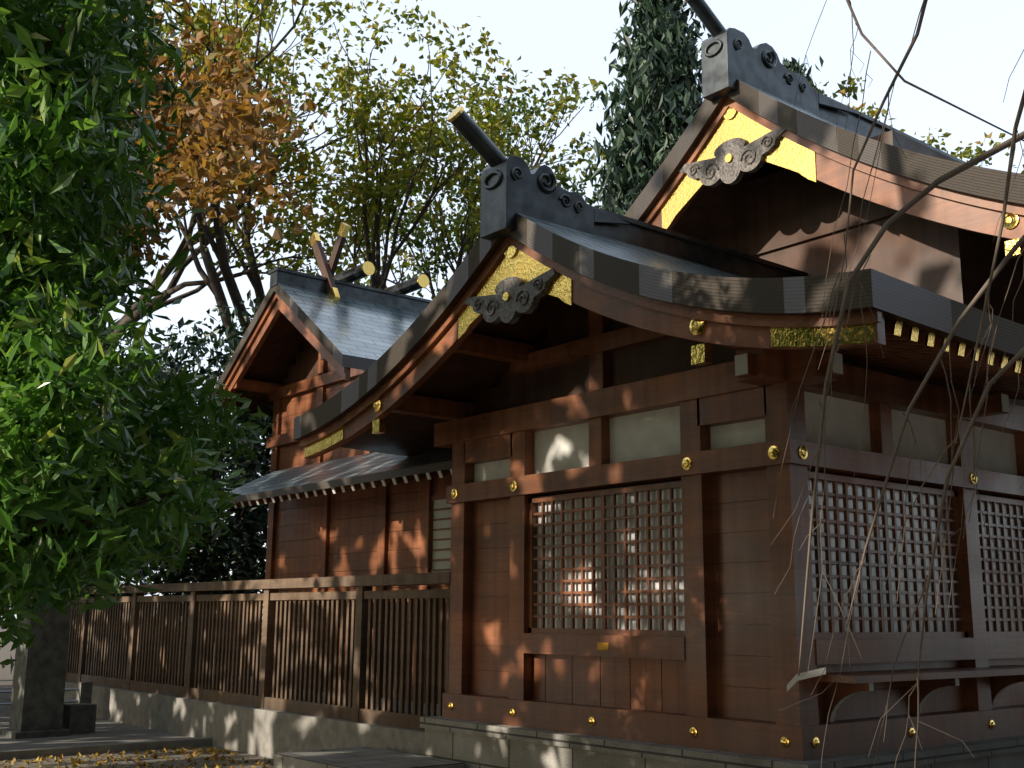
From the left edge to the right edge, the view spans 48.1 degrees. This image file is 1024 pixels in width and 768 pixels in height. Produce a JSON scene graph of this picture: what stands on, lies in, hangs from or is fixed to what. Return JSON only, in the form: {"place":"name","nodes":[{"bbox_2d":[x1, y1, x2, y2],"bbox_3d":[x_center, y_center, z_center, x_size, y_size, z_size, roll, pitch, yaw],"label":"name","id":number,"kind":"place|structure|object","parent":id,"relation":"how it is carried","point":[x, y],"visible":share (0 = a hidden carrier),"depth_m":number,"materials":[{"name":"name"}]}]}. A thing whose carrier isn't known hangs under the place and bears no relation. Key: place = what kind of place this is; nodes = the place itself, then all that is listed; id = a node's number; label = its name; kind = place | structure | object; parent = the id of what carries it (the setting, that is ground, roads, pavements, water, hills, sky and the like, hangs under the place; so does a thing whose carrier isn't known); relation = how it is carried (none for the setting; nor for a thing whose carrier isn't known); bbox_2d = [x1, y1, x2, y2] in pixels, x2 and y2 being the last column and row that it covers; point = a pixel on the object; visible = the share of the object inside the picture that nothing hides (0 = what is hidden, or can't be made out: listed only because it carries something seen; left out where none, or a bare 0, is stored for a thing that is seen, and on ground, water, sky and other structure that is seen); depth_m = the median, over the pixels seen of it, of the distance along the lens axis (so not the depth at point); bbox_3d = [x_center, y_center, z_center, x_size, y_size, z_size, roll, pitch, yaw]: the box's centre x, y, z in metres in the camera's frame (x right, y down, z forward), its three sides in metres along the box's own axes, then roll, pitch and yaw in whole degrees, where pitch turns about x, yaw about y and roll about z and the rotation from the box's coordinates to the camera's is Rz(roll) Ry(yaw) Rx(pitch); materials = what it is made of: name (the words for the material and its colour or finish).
{"place":"outdoors","nodes":[
{"label":"outdoors","id":0,"kind":"place"},
{"bbox_2d":[8,324,217,609],"bbox_3d":[-9.999,2.337,26.299,6.881,8.733,6.964,10,-15,-38],"label":"tree","id":1,"kind":"object","parent":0,"point":[164,366],"depth_m":26.87,"materials":[{"name":"green plant"}]},
{"bbox_2d":[4,417,230,619],"bbox_3d":[-11.046,3.678,30.362,6.491,7.706,6.809,10,-15,-38],"label":"shrub","id":2,"kind":"object","parent":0,"point":[146,575],"visible":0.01,"depth_m":29.16,"materials":[{"name":"green plant"}]},
{"bbox_2d":[0,0,267,671],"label":"tree","id":3,"kind":"object","parent":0,"point":[81,438],"depth_m":4.93,"materials":[{"name":"green plant"}]},
{"bbox_2d":[0,699,272,767],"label":"paving","id":4,"kind":"structure","parent":0,"point":[112,736],"depth_m":16.07,"materials":[{"name":"stone"}]},
{"bbox_2d":[0,597,96,738],"bbox_3d":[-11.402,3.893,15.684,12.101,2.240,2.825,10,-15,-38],"label":"stone pillar","id":5,"kind":"structure","parent":4,"relation":"on","point":[39,708],"depth_m":17.49,"materials":[{"name":"grey stone"}]},
{"bbox_2d":[0,745,273,767],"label":"fallen leaves","id":6,"kind":"object","parent":4,"relation":"on","point":[75,762],"visible":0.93,"depth_m":15.06,"materials":[{"name":"yellow plant"}]},
{"bbox_2d":[91,290,272,646],"bbox_3d":[-6.204,1.951,23.319,5.833,8.360,6.337,10,-15,-38],"label":"tree","id":7,"kind":"object","parent":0,"point":[214,567],"depth_m":22.25,"materials":[{"name":"green plant"}]},
{"bbox_2d":[0,627,437,766],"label":"ground","id":8,"kind":"structure","parent":0,"point":[6,678],"depth_m":27.54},
{"bbox_2d":[2,0,327,349],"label":"tree","id":9,"kind":"object","parent":8,"relation":"on","point":[242,128],"depth_m":27.86,"materials":[{"name":"orange plant"}]},
{"bbox_2d":[129,0,335,675],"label":"tree","id":10,"kind":"object","parent":8,"relation":"on","point":[211,279],"depth_m":38.84,"materials":[{"name":"brown plant"}]},
{"bbox_2d":[202,316,272,636],"bbox_3d":[-4.731,2.167,26.680,7.174,9.289,6.476,10,-15,-38],"label":"tree","id":11,"kind":"object","parent":8,"relation":"on","point":[242,455],"visible":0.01,"depth_m":25.92,"materials":[{"name":"green plant"}]},
{"bbox_2d":[56,572,449,758],"bbox_3d":[-4.975,4.341,18.053,0.340,2.390,13.780,10,-15,-38],"label":"fence","id":12,"kind":"object","parent":8,"relation":"on","point":[264,718],"visible":0.84,"depth_m":16.06,"materials":[{"name":"brown wood"}]},
{"bbox_2d":[273,716,1023,767],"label":"plinth","id":13,"kind":"structure","parent":8,"relation":"on","point":[453,743],"depth_m":10.85,"materials":[{"name":"stone"}]},
{"bbox_2d":[212,448,451,703],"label":"shrine building","id":14,"kind":"structure","parent":13,"relation":"on","point":[375,513],"depth_m":16.16,"materials":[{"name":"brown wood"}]},
{"bbox_2d":[233,310,372,548],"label":"shrine building wall","id":15,"kind":"structure","parent":14,"relation":"on","point":[313,379],"depth_m":20.90,"materials":[{"name":"brown wood"}]},
{"bbox_2d":[211,267,431,417],"bbox_3d":[-1.457,-0.404,21.972,7.040,2.326,4.800,10,-15,-38],"label":"roof","id":16,"kind":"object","parent":15,"relation":"on","point":[358,326],"visible":0.4,"depth_m":20.29,"materials":[{"name":"grey metal"}]},
{"bbox_2d":[309,222,428,301],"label":"roof finials","id":17,"kind":"object","parent":16,"relation":"on","point":[355,273],"visible":0.34,"depth_m":20.73,"materials":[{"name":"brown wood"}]},
{"bbox_2d":[434,303,1023,760],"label":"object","id":18,"kind":"structure","parent":13,"relation":"on","point":[622,561],"depth_m":10.76,"materials":[{"name":"brown wood"}]},
{"bbox_2d":[293,205,1023,458],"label":"roof","id":19,"kind":"structure","parent":18,"relation":"on","point":[528,279],"depth_m":10.81,"materials":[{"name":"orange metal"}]},
{"bbox_2d":[447,106,629,239],"bbox_3d":[0.260,-1.948,11.461,2.208,1.172,0.467,10,-15,-38],"label":"roof ornament","id":20,"kind":"object","parent":19,"relation":"on","point":[511,186],"visible":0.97,"depth_m":11.10,"materials":[{"name":"grey metal"}]},
{"bbox_2d":[392,320,1023,420],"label":"rafters","id":21,"kind":"object","parent":18,"relation":"on","point":[913,350],"visible":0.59,"depth_m":10.23,"materials":[{"name":"brown wood"}]},
{"bbox_2d":[702,130,1023,324],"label":"gable wall","id":22,"kind":"structure","parent":13,"relation":"on","point":[786,217],"depth_m":13.41,"materials":[{"name":"brown wood"}]},
{"bbox_2d":[624,79,1023,258],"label":"roof","id":23,"kind":"structure","parent":22,"relation":"on","point":[722,152],"depth_m":12.97,"materials":[{"name":"brown wood"}]},
{"bbox_2d":[684,0,854,115],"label":"roof ornament","id":24,"kind":"object","parent":23,"relation":"on","point":[730,56],"visible":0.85,"depth_m":13.71,"materials":[{"name":"grey metal"}]},
{"bbox_2d":[782,56,823,90],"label":"tree","id":25,"kind":"object","parent":8,"relation":"on","point":[794,66],"depth_m":52.57,"materials":[{"name":"green plant"}]},
{"bbox_2d":[108,0,433,338],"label":"tree","id":26,"kind":"object","parent":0,"point":[322,221],"depth_m":42.05,"materials":[{"name":"green plant"}]},
{"bbox_2d":[281,0,605,289],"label":"tree","id":27,"kind":"object","parent":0,"point":[418,138],"depth_m":43.12,"materials":[{"name":"green plant"}]},
{"bbox_2d":[280,73,620,299],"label":"tree","id":28,"kind":"object","parent":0,"point":[562,182],"depth_m":52.06,"materials":[{"name":"green plant"}]},
{"bbox_2d":[1,0,1023,617],"label":"sky","id":29,"kind":"structure","parent":0,"point":[965,53],"materials":[{"name":"white"}]},
{"bbox_2d":[586,0,711,215],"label":"evergreen tree","id":30,"kind":"object","parent":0,"point":[654,139],"depth_m":38.05,"materials":[{"name":"green plant"}]},
{"bbox_2d":[771,0,1023,767],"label":"hanging branches","id":31,"kind":"object","parent":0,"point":[1014,140],"visible":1,"depth_m":3.80,"materials":[{"name":"brown plant"}]},
{"bbox_2d":[787,667,825,690],"bbox_3d":[0.952,0.954,3.706,0.135,0.076,0.001,2,-12,-9],"label":"paper strip","id":32,"kind":"object","parent":31,"relation":"attached to","point":[806,675],"visible":1,"depth_m":3.71,"materials":[{"name":"white paper"}]},
{"bbox_2d":[808,73,1023,173],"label":"tree","id":33,"kind":"object","parent":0,"point":[871,112],"depth_m":44.65,"materials":[{"name":"green plant"}]}
]}

